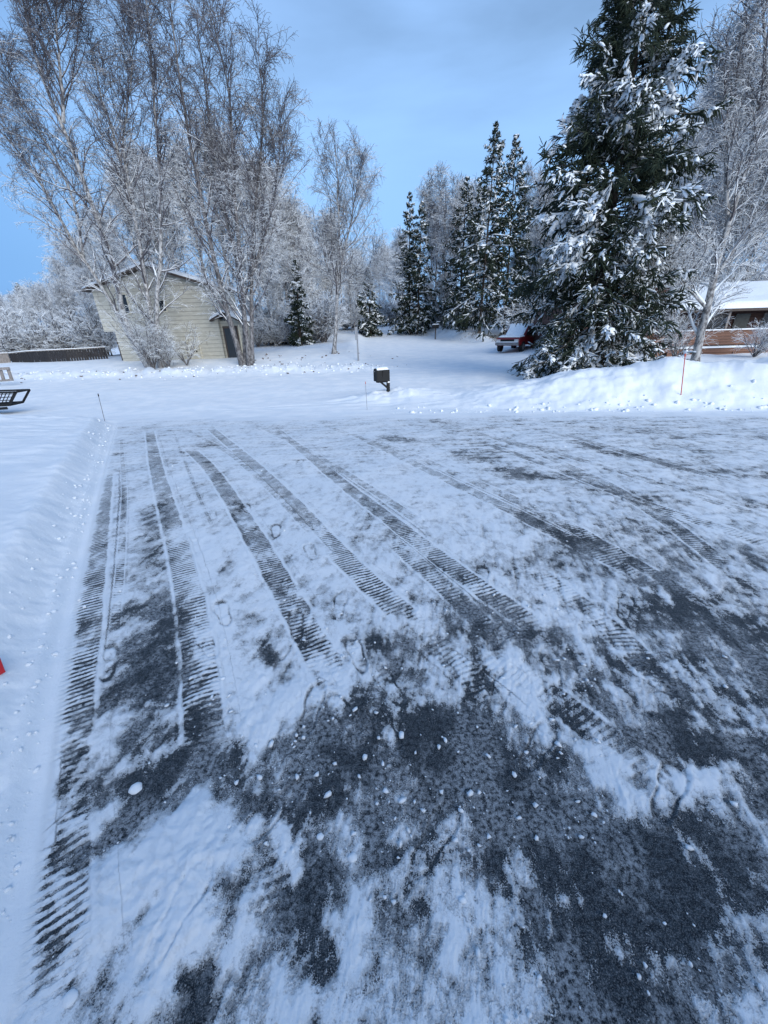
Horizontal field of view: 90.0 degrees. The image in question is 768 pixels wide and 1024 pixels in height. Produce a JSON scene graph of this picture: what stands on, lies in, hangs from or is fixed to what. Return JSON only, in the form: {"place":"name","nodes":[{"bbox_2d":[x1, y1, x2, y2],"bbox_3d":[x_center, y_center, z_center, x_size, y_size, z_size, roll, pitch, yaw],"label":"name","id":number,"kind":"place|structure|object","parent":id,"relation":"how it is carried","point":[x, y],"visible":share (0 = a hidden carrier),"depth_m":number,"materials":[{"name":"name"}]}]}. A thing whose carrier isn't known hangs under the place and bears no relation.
{"place":"outdoors","nodes":[
{"label":"outdoors","id":0,"kind":"place"},
{"bbox_2d":[0,411,767,1023],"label":"driveway","id":1,"kind":"structure","parent":0,"point":[182,905],"depth_m":1.85,"materials":[{"name":"snow"}]},
{"bbox_2d":[62,988,78,1008],"bbox_3d":[-0.918,1.421,1.122,0.044,0.028,0.039,-2,26,0],"label":"snow lump","id":2,"kind":"object","parent":1,"relation":"on","point":[69,998],"visible":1,"depth_m":1.12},
{"bbox_2d":[128,782,141,794],"bbox_3d":[-1.061,1.185,1.645,0.057,0.036,0.050,-2,26,0],"label":"snow lump","id":3,"kind":"object","parent":1,"relation":"on","point":[136,788],"visible":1,"depth_m":1.63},
{"bbox_2d":[30,434,762,1023],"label":"snow crumbs","id":4,"kind":"object","parent":1,"relation":"on","point":[464,900],"visible":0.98,"depth_m":1.43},
{"bbox_2d":[188,560,607,853],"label":"crust chips","id":5,"kind":"object","parent":1,"relation":"on","point":[401,800],"visible":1,"depth_m":1.72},
{"bbox_2d":[0,307,767,1007],"bbox_3d":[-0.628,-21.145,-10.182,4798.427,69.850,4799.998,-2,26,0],"label":"snow ground","id":6,"kind":"structure","parent":0,"point":[42,469],"depth_m":5.21,"materials":[{"name":"snow"}]},
{"bbox_2d":[0,352,10,362],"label":"board fence","id":7,"kind":"object","parent":6,"relation":"on","point":[4,357],"visible":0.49,"depth_m":29.29,"materials":[{"name":"wood"}]},
{"bbox_2d":[0,292,22,327],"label":"birch tree","id":8,"kind":"object","parent":6,"relation":"on","point":[2,301],"visible":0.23,"depth_m":65.44,"materials":[{"name":"white plant"}]},
{"bbox_2d":[2,292,31,326],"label":"birch tree","id":9,"kind":"object","parent":6,"relation":"on","point":[11,297],"visible":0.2,"depth_m":72.41,"materials":[{"name":"white plant"}]},
{"bbox_2d":[0,303,40,329],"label":"birch tree","id":10,"kind":"object","parent":6,"relation":"on","point":[10,310],"visible":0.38,"depth_m":57.98,"materials":[{"name":"white plant"}]},
{"bbox_2d":[0,304,42,358],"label":"bush","id":11,"kind":"object","parent":6,"relation":"on","point":[3,346],"visible":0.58,"depth_m":32.31,"materials":[{"name":"plant"}]},
{"bbox_2d":[0,316,55,358],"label":"bush","id":12,"kind":"object","parent":6,"relation":"on","point":[35,345],"visible":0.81,"depth_m":32.60,"materials":[{"name":"plant"}]},
{"bbox_2d":[8,287,47,332],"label":"birch tree","id":13,"kind":"object","parent":6,"relation":"on","point":[21,302],"visible":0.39,"depth_m":60.34,"materials":[{"name":"white plant"}]},
{"bbox_2d":[13,275,62,327],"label":"birch tree","id":14,"kind":"object","parent":6,"relation":"on","point":[35,294],"visible":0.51,"depth_m":42.85,"materials":[{"name":"white plant"}]},
{"bbox_2d":[3,301,81,356],"bbox_3d":[-29.177,-16.171,34.237,6.797,4.889,6.439,-18,30,-30],"label":"bush","id":15,"kind":"object","parent":6,"relation":"on","point":[56,343],"visible":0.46,"depth_m":33.33,"materials":[{"name":"plant"}]},
{"bbox_2d":[0,419,110,921],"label":"snow clods","id":16,"kind":"object","parent":6,"relation":"on","point":[11,823],"visible":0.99,"depth_m":2.12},
{"bbox_2d":[7,346,107,361],"bbox_3d":[-25.254,-11.603,29.595,7.120,1.882,1.357,-4,26,-5],"label":"board fence","id":17,"kind":"object","parent":6,"relation":"on","point":[41,355],"visible":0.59,"depth_m":29.14,"materials":[{"name":"brown wood"}]},
{"bbox_2d":[37,248,86,318],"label":"birch tree","id":18,"kind":"object","parent":6,"relation":"on","point":[55,268],"visible":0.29,"depth_m":39.47,"materials":[{"name":"white plant"}]},
{"bbox_2d":[40,276,88,356],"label":"birch tree","id":19,"kind":"object","parent":6,"relation":"on","point":[58,288],"visible":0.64,"depth_m":34.46,"materials":[{"name":"white plant"}]},
{"bbox_2d":[28,306,101,356],"bbox_3d":[-28.030,-16.290,34.886,5.241,4.379,5.608,-14,28,-23],"label":"bush","id":20,"kind":"object","parent":6,"relation":"on","point":[59,340],"visible":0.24,"depth_m":33.75,"materials":[{"name":"plant"}]},
{"bbox_2d":[41,225,115,354],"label":"birch tree","id":21,"kind":"object","parent":6,"relation":"on","point":[67,256],"visible":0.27,"depth_m":35.30,"materials":[{"name":"grey plant"}]},
{"bbox_2d":[0,0,167,367],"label":"birch tree","id":22,"kind":"object","parent":6,"relation":"on","point":[71,15],"visible":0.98,"depth_m":20.29,"materials":[{"name":"grey plant"}]},
{"bbox_2d":[50,315,117,355],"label":"bush","id":23,"kind":"object","parent":6,"relation":"on","point":[85,342],"visible":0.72,"depth_m":32.31,"materials":[{"name":"plant"}]},
{"bbox_2d":[52,294,118,355],"bbox_3d":[-25.003,-16.078,33.327,6.169,4.968,6.334,-23,33,-37],"label":"bush","id":24,"kind":"object","parent":6,"relation":"on","point":[86,321],"visible":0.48,"depth_m":32.27,"materials":[{"name":"plant"}]},
{"bbox_2d":[58,258,115,335],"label":"birch tree","id":25,"kind":"object","parent":6,"relation":"on","point":[74,274],"visible":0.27,"depth_m":32.86,"materials":[{"name":"grey plant"}]},
{"bbox_2d":[75,286,112,355],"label":"birch tree","id":26,"kind":"object","parent":6,"relation":"on","point":[89,301],"visible":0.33,"depth_m":32.73,"materials":[{"name":"grey plant"}]},
{"bbox_2d":[70,193,135,275],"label":"birch tree","id":27,"kind":"object","parent":6,"relation":"on","point":[111,236],"visible":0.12,"depth_m":37.38,"materials":[{"name":"grey plant"}]},
{"bbox_2d":[92,235,137,272],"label":"birch tree","id":28,"kind":"object","parent":6,"relation":"on","point":[120,265],"visible":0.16,"depth_m":33.48,"materials":[{"name":"grey plant"}]},
{"bbox_2d":[102,158,157,265],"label":"birch tree","id":29,"kind":"object","parent":6,"relation":"on","point":[128,225],"visible":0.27,"depth_m":34.79,"materials":[{"name":"grey plant"}]},
{"bbox_2d":[88,294,183,368],"bbox_3d":[-15.134,-11.137,23.956,4.199,4.409,4.729,-2,26,0],"label":"bush","id":30,"kind":"object","parent":6,"relation":"on","point":[143,350],"visible":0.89,"depth_m":23.56,"materials":[{"name":"plant"}]},
{"bbox_2d":[59,0,220,367],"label":"birch tree","id":31,"kind":"object","parent":6,"relation":"on","point":[138,11],"visible":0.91,"depth_m":20.27,"materials":[{"name":"grey plant"}]},
{"bbox_2d":[99,122,183,271],"bbox_3d":[-23.882,-27.057,39.441,7.749,18.889,7.973,0,26,4],"label":"birch tree","id":32,"kind":"object","parent":6,"relation":"on","point":[137,152],"visible":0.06,"depth_m":35.95,"materials":[{"name":"grey plant"}]},
{"bbox_2d":[116,152,196,272],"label":"birch tree","id":33,"kind":"object","parent":6,"relation":"on","point":[155,196],"visible":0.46,"depth_m":35.38,"materials":[{"name":"grey plant"}]},
{"bbox_2d":[137,326,189,366],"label":"bush","id":34,"kind":"object","parent":6,"relation":"on","point":[165,354],"visible":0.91,"depth_m":24.15,"materials":[{"name":"plant"}]},
{"bbox_2d":[81,262,254,360],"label":"house","id":35,"kind":"structure","parent":6,"relation":"on","point":[221,345],"depth_m":26.58,"materials":[{"name":"beige"}]},
{"bbox_2d":[181,337,201,358],"bbox_3d":[-13.715,-11.423,27.528,1.079,2.035,0.126,-2,26,0],"label":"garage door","id":36,"kind":"structure","parent":35,"relation":"in","point":[197,351],"depth_m":27.39,"materials":[{"name":"beige plastic"}]},
{"bbox_2d":[147,321,217,365],"bbox_3d":[-13.152,-11.038,25.072,3.588,2.859,3.130,2,26,9],"label":"bush","id":37,"kind":"object","parent":6,"relation":"on","point":[194,341],"visible":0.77,"depth_m":25.24,"materials":[{"name":"plant"}]},
{"bbox_2d":[150,115,235,298],"bbox_3d":[-19.770,-28.261,40.278,7.495,19.583,9.156,-4,26,-5],"label":"birch tree","id":38,"kind":"object","parent":6,"relation":"on","point":[188,194],"visible":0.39,"depth_m":37.53,"materials":[{"name":"grey plant"}]},
{"bbox_2d":[134,0,269,365],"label":"birch tree","id":39,"kind":"object","parent":6,"relation":"on","point":[241,357],"visible":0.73,"depth_m":20.23,"materials":[{"name":"grey plant"}]},
{"bbox_2d":[183,108,253,309],"bbox_3d":[-15.540,-26.754,37.677,7.719,19.115,6.764,-5,26,-6],"label":"birch tree","id":40,"kind":"object","parent":6,"relation":"on","point":[216,230],"visible":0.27,"depth_m":36.16,"materials":[{"name":"grey plant"}]},
{"bbox_2d":[198,117,266,309],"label":"birch tree","id":41,"kind":"object","parent":6,"relation":"on","point":[233,208],"visible":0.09,"depth_m":40.01,"materials":[{"name":"grey plant"}]},
{"bbox_2d":[170,0,316,365],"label":"birch tree","id":42,"kind":"object","parent":6,"relation":"on","point":[264,225],"visible":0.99,"depth_m":20.28,"materials":[{"name":"grey plant"}]},
{"bbox_2d":[224,138,296,343],"bbox_3d":[-11.758,-25.420,37.474,6.425,16.788,7.849,8,28,20],"label":"birch tree","id":43,"kind":"object","parent":6,"relation":"on","point":[269,185],"visible":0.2,"depth_m":36.05,"materials":[{"name":"grey plant"}]},
{"bbox_2d":[249,323,271,346],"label":"bush","id":44,"kind":"object","parent":6,"relation":"on","point":[258,340],"visible":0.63,"depth_m":37.68,"materials":[{"name":"plant"}]},
{"bbox_2d":[240,303,283,343],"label":"bush","id":45,"kind":"object","parent":6,"relation":"on","point":[260,319],"visible":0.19,"depth_m":38.32,"materials":[{"name":"plant"}]},
{"bbox_2d":[238,219,291,345],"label":"birch tree","id":46,"kind":"object","parent":6,"relation":"on","point":[272,284],"visible":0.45,"depth_m":35.49,"materials":[{"name":"grey plant"}]},
{"bbox_2d":[257,322,284,345],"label":"bush","id":47,"kind":"object","parent":6,"relation":"on","point":[273,338],"visible":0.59,"depth_m":37.53,"materials":[{"name":"plant"}]},
{"bbox_2d":[245,144,305,312],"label":"birch tree","id":48,"kind":"object","parent":6,"relation":"on","point":[285,283],"visible":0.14,"depth_m":40.18,"materials":[{"name":"grey plant"}]},
{"bbox_2d":[259,269,291,312],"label":"birch tree","id":49,"kind":"object","parent":6,"relation":"on","point":[278,289],"visible":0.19,"depth_m":43.22,"materials":[{"name":"grey plant"}]},
{"bbox_2d":[263,305,300,344],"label":"bush","id":50,"kind":"object","parent":6,"relation":"on","point":[285,335],"visible":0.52,"depth_m":36.38,"materials":[{"name":"plant"}]},
{"bbox_2d":[276,186,317,308],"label":"birch tree","id":51,"kind":"object","parent":6,"relation":"on","point":[300,226],"visible":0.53,"depth_m":38.80,"materials":[{"name":"grey plant"}]},
{"bbox_2d":[284,258,315,345],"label":"spruce tree","id":52,"kind":"object","parent":6,"relation":"on","point":[300,336],"visible":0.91,"depth_m":33.89,"materials":[{"name":"green plant"}]},
{"bbox_2d":[298,239,335,304],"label":"birch tree","id":53,"kind":"object","parent":6,"relation":"on","point":[312,266],"visible":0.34,"depth_m":47.14,"materials":[{"name":"grey plant"}]},
{"bbox_2d":[283,285,351,341],"bbox_3d":[-6.247,-18.462,36.076,6.222,4.859,5.815,-7,26,-11],"label":"bush","id":54,"kind":"object","parent":6,"relation":"on","point":[327,318],"visible":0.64,"depth_m":35.39,"materials":[{"name":"plant"}]},
{"bbox_2d":[289,289,349,341],"bbox_3d":[-5.956,-18.328,36.196,5.695,4.466,5.546,22,34,40],"label":"bush","id":55,"kind":"object","parent":6,"relation":"on","point":[319,310],"visible":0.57,"depth_m":35.53,"materials":[{"name":"plant"}]},
{"bbox_2d":[311,211,349,312],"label":"birch tree","id":56,"kind":"object","parent":6,"relation":"on","point":[330,260],"visible":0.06,"depth_m":54.88,"materials":[{"name":"grey plant"}]},
{"bbox_2d":[315,256,350,333],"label":"birch tree","id":57,"kind":"object","parent":6,"relation":"on","point":[329,283],"visible":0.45,"depth_m":49.53,"materials":[{"name":"grey plant"}]},
{"bbox_2d":[276,117,407,353],"bbox_3d":[-2.695,-16.939,24.805,8.733,12.566,5.583,-2,26,0],"label":"birch tree","id":58,"kind":"object","parent":6,"relation":"on","point":[330,224],"visible":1,"depth_m":23.87,"materials":[{"name":"grey plant"}]},
{"bbox_2d":[342,274,357,331],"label":"birch tree","id":59,"kind":"object","parent":6,"relation":"on","point":[347,289],"visible":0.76,"depth_m":52.52,"materials":[{"name":"grey plant"}]},
{"bbox_2d":[338,247,381,330],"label":"birch tree","id":60,"kind":"object","parent":6,"relation":"on","point":[357,280],"visible":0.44,"depth_m":54.43,"materials":[{"name":"grey plant"}]},
{"bbox_2d":[354,268,388,337],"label":"spruce tree","id":61,"kind":"object","parent":6,"relation":"on","point":[375,316],"visible":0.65,"depth_m":48.24,"materials":[{"name":"green plant"}]},
{"bbox_2d":[370,240,397,324],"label":"birch tree","id":62,"kind":"object","parent":6,"relation":"on","point":[390,288],"visible":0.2,"depth_m":74.39,"materials":[{"name":"grey plant"}]},
{"bbox_2d":[385,227,411,323],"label":"birch tree","id":63,"kind":"object","parent":6,"relation":"on","point":[397,235],"visible":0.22,"depth_m":65.90,"materials":[{"name":"grey plant"}]},
{"bbox_2d":[378,239,419,318],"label":"birch tree","id":64,"kind":"object","parent":6,"relation":"on","point":[397,270],"visible":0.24,"depth_m":64.06,"materials":[{"name":"grey plant"}]},
{"bbox_2d":[386,191,430,334],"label":"spruce tree","id":65,"kind":"object","parent":6,"relation":"on","point":[409,233],"visible":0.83,"depth_m":49.15,"materials":[{"name":"green plant"}]},
{"bbox_2d":[393,201,442,334],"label":"spruce tree","id":66,"kind":"object","parent":6,"relation":"on","point":[423,315],"visible":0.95,"depth_m":48.63,"materials":[{"name":"green plant"}]},
{"bbox_2d":[419,208,442,304],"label":"birch tree","id":67,"kind":"object","parent":6,"relation":"on","point":[429,231],"visible":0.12,"depth_m":61.10,"materials":[{"name":"grey plant"}]},
{"bbox_2d":[410,160,458,323],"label":"birch tree","id":68,"kind":"object","parent":6,"relation":"on","point":[429,201],"visible":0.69,"depth_m":53.02,"materials":[{"name":"grey plant"}]},
{"bbox_2d":[433,252,456,326],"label":"spruce tree","id":69,"kind":"object","parent":6,"relation":"on","point":[440,268],"visible":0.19,"depth_m":56.72,"materials":[{"name":"green plant"}]},
{"bbox_2d":[435,272,457,317],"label":"birch tree","id":70,"kind":"object","parent":6,"relation":"on","point":[441,278],"visible":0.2,"depth_m":53.38,"materials":[{"name":"grey plant"}]},
{"bbox_2d":[426,186,467,327],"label":"birch tree","id":71,"kind":"object","parent":6,"relation":"on","point":[445,223],"visible":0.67,"depth_m":49.19,"materials":[{"name":"grey plant"}]},
{"bbox_2d":[437,172,473,299],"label":"birch tree","id":72,"kind":"object","parent":6,"relation":"on","point":[458,184],"visible":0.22,"depth_m":54.94,"materials":[{"name":"grey plant"}]},
{"bbox_2d":[430,175,485,329],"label":"spruce tree","id":73,"kind":"object","parent":6,"relation":"on","point":[448,283],"visible":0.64,"depth_m":45.42,"materials":[{"name":"green plant"}]},
{"bbox_2d":[450,174,494,301],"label":"birch tree","id":74,"kind":"object","parent":6,"relation":"on","point":[474,201],"visible":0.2,"depth_m":50.37,"materials":[{"name":"grey plant"}]},
{"bbox_2d":[443,121,523,341],"bbox_3d":[10.091,-26.517,37.970,8.027,18.466,8.713,-2,26,0],"label":"spruce tree","id":75,"kind":"object","parent":6,"relation":"on","point":[484,253],"visible":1,"depth_m":38.05,"materials":[{"name":"green plant"}]},
{"bbox_2d":[473,133,539,333],"bbox_3d":[13.623,-28.157,40.264,7.704,17.263,7.720,-2,26,0],"label":"spruce tree","id":76,"kind":"object","parent":6,"relation":"on","point":[523,265],"visible":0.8,"depth_m":38.81,"materials":[{"name":"green plant"}]},
{"bbox_2d":[494,300,544,330],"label":"bush","id":77,"kind":"object","parent":6,"relation":"on","point":[512,314],"visible":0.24,"depth_m":37.83,"materials":[{"name":"plant"}]},
{"bbox_2d":[509,203,538,307],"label":"spruce tree","id":78,"kind":"object","parent":6,"relation":"on","point":[530,206],"visible":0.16,"depth_m":46.74,"materials":[{"name":"green plant"}]},
{"bbox_2d":[501,162,549,301],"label":"birch tree","id":79,"kind":"object","parent":6,"relation":"on","point":[537,179],"visible":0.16,"depth_m":47.10,"materials":[{"name":"grey plant"}]},
{"bbox_2d":[507,213,550,307],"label":"birch tree","id":80,"kind":"object","parent":6,"relation":"on","point":[534,234],"visible":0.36,"depth_m":42.92,"materials":[{"name":"grey plant"}]},
{"bbox_2d":[522,172,561,294],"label":"birch tree","id":81,"kind":"object","parent":6,"relation":"on","point":[549,199],"visible":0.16,"depth_m":44.70,"materials":[{"name":"grey plant"}]},
{"bbox_2d":[531,233,558,307],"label":"birch tree","id":82,"kind":"object","parent":6,"relation":"on","point":[540,260],"visible":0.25,"depth_m":42.24,"materials":[{"name":"grey plant"}]},
{"bbox_2d":[393,379,767,413],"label":"snow clods","id":83,"kind":"object","parent":6,"relation":"on","point":[647,400],"visible":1,"depth_m":10.49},
{"bbox_2d":[506,0,734,379],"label":"spruce tree","id":84,"kind":"object","parent":6,"relation":"on","point":[589,221],"visible":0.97,"depth_m":13.04,"materials":[{"name":"green plant"}]},
{"bbox_2d":[530,273,767,356],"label":"house","id":85,"kind":"structure","parent":6,"relation":"on","point":[752,307],"depth_m":22.19,"materials":[{"name":"brown"}]},
{"bbox_2d":[659,315,688,334],"bbox_3d":[17.941,-11.561,23.741,1.640,1.076,0.050,-2,26,0],"label":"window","id":86,"kind":"structure","parent":85,"relation":"in","point":[686,316],"depth_m":23.62,"materials":[{"name":"grey glass"}]},
{"bbox_2d":[706,314,726,331],"bbox_3d":[20.340,-11.632,23.741,1.640,1.076,0.050,-2,26,0],"label":"window","id":87,"kind":"structure","parent":85,"relation":"in","point":[719,317],"depth_m":23.71,"materials":[{"name":"grey glass"}]},
{"bbox_2d":[729,313,750,344],"bbox_3d":[22.049,-11.357,23.871,0.900,1.736,0.097,-2,26,0],"label":"window","id":88,"kind":"structure","parent":85,"relation":"in","point":[740,320],"depth_m":23.68,"materials":[{"name":"glass"}]},
{"bbox_2d":[647,111,716,244],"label":"birch tree","id":89,"kind":"object","parent":6,"relation":"on","point":[689,144],"visible":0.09,"depth_m":28.21,"materials":[{"name":"grey plant"}]},
{"bbox_2d":[616,0,767,361],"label":"birch tree","id":90,"kind":"object","parent":6,"relation":"on","point":[739,64],"visible":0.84,"depth_m":13.68,"materials":[{"name":"grey plant"}]},
{"bbox_2d":[653,287,733,356],"bbox_3d":[14.764,-9.132,18.809,3.422,3.446,3.879,8,27,19],"label":"bush","id":91,"kind":"object","parent":6,"relation":"on","point":[676,343],"visible":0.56,"depth_m":18.59,"materials":[{"name":"plant"}]},
{"bbox_2d":[647,169,750,280],"bbox_3d":[23.561,-19.886,29.768,8.063,11.980,6.903,-18,30,-30],"label":"birch tree","id":92,"kind":"object","parent":6,"relation":"on","point":[679,194],"visible":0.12,"depth_m":27.63,"materials":[{"name":"grey plant"}]},
{"bbox_2d":[659,142,766,282],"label":"birch tree","id":93,"kind":"object","parent":6,"relation":"on","point":[710,183],"visible":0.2,"depth_m":26.93,"materials":[{"name":"grey plant"}]},
{"bbox_2d":[676,55,767,250],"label":"birch tree","id":94,"kind":"object","parent":6,"relation":"on","point":[710,135],"visible":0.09,"depth_m":27.36,"materials":[{"name":"grey plant"}]},
{"bbox_2d":[688,130,767,282],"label":"birch tree","id":95,"kind":"object","parent":6,"relation":"on","point":[727,253],"visible":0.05,"depth_m":27.58,"materials":[{"name":"grey plant"}]},
{"bbox_2d":[698,32,767,279],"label":"birch tree","id":96,"kind":"object","parent":6,"relation":"on","point":[750,130],"visible":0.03,"depth_m":27.73,"materials":[{"name":"grey plant"}]},
{"bbox_2d":[707,171,767,282],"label":"birch tree","id":97,"kind":"object","parent":6,"relation":"on","point":[765,259],"visible":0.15,"depth_m":27.37,"materials":[{"name":"grey plant"}]},
{"bbox_2d":[730,318,767,356],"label":"bush","id":98,"kind":"object","parent":6,"relation":"on","point":[764,335],"visible":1,"depth_m":20.01,"materials":[{"name":"plant"}]},
{"bbox_2d":[0,323,767,416],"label":"street","id":99,"kind":"structure","parent":0,"point":[428,373],"depth_m":17.73,"materials":[{"name":"snow"}]},
{"bbox_2d":[0,367,13,381],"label":"wooden trestle","id":100,"kind":"object","parent":99,"relation":"on","point":[8,372],"visible":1,"depth_m":20.57,"materials":[{"name":"grey wood"}]},
{"bbox_2d":[0,389,30,409],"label":"utility sled","id":101,"kind":"object","parent":99,"relation":"on","point":[13,392],"visible":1,"depth_m":13.03,"materials":[{"name":"black metal"}]},
{"bbox_2d":[0,362,383,382],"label":"snow clods","id":102,"kind":"object","parent":99,"relation":"on","point":[186,369],"visible":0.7,"depth_m":23.04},
{"bbox_2d":[373,367,389,391],"bbox_3d":[-0.061,-4.588,13.771,0.570,1.165,0.306,-13,28,-22],"label":"mailbox","id":103,"kind":"object","parent":99,"relation":"on","point":[381,375],"visible":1,"depth_m":13.54,"materials":[{"name":"black plastic"}]},
{"bbox_2d":[368,293,395,325],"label":"bush","id":104,"kind":"object","parent":99,"relation":"on","point":[381,304],"visible":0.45,"depth_m":74.23,"materials":[{"name":"plant"}]},
{"bbox_2d":[495,323,533,351],"bbox_3d":[10.434,-13.548,29.742,1.910,1.943,4.860,17,31,34],"label":"parked car","id":105,"kind":"object","parent":99,"relation":"on","point":[520,335],"visible":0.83,"depth_m":28.71,"materials":[{"name":"red paint"}]},
{"bbox_2d":[0,0,767,327],"label":"sky","id":106,"kind":"structure","parent":0,"point":[426,83],"materials":[{"name":"blue"}]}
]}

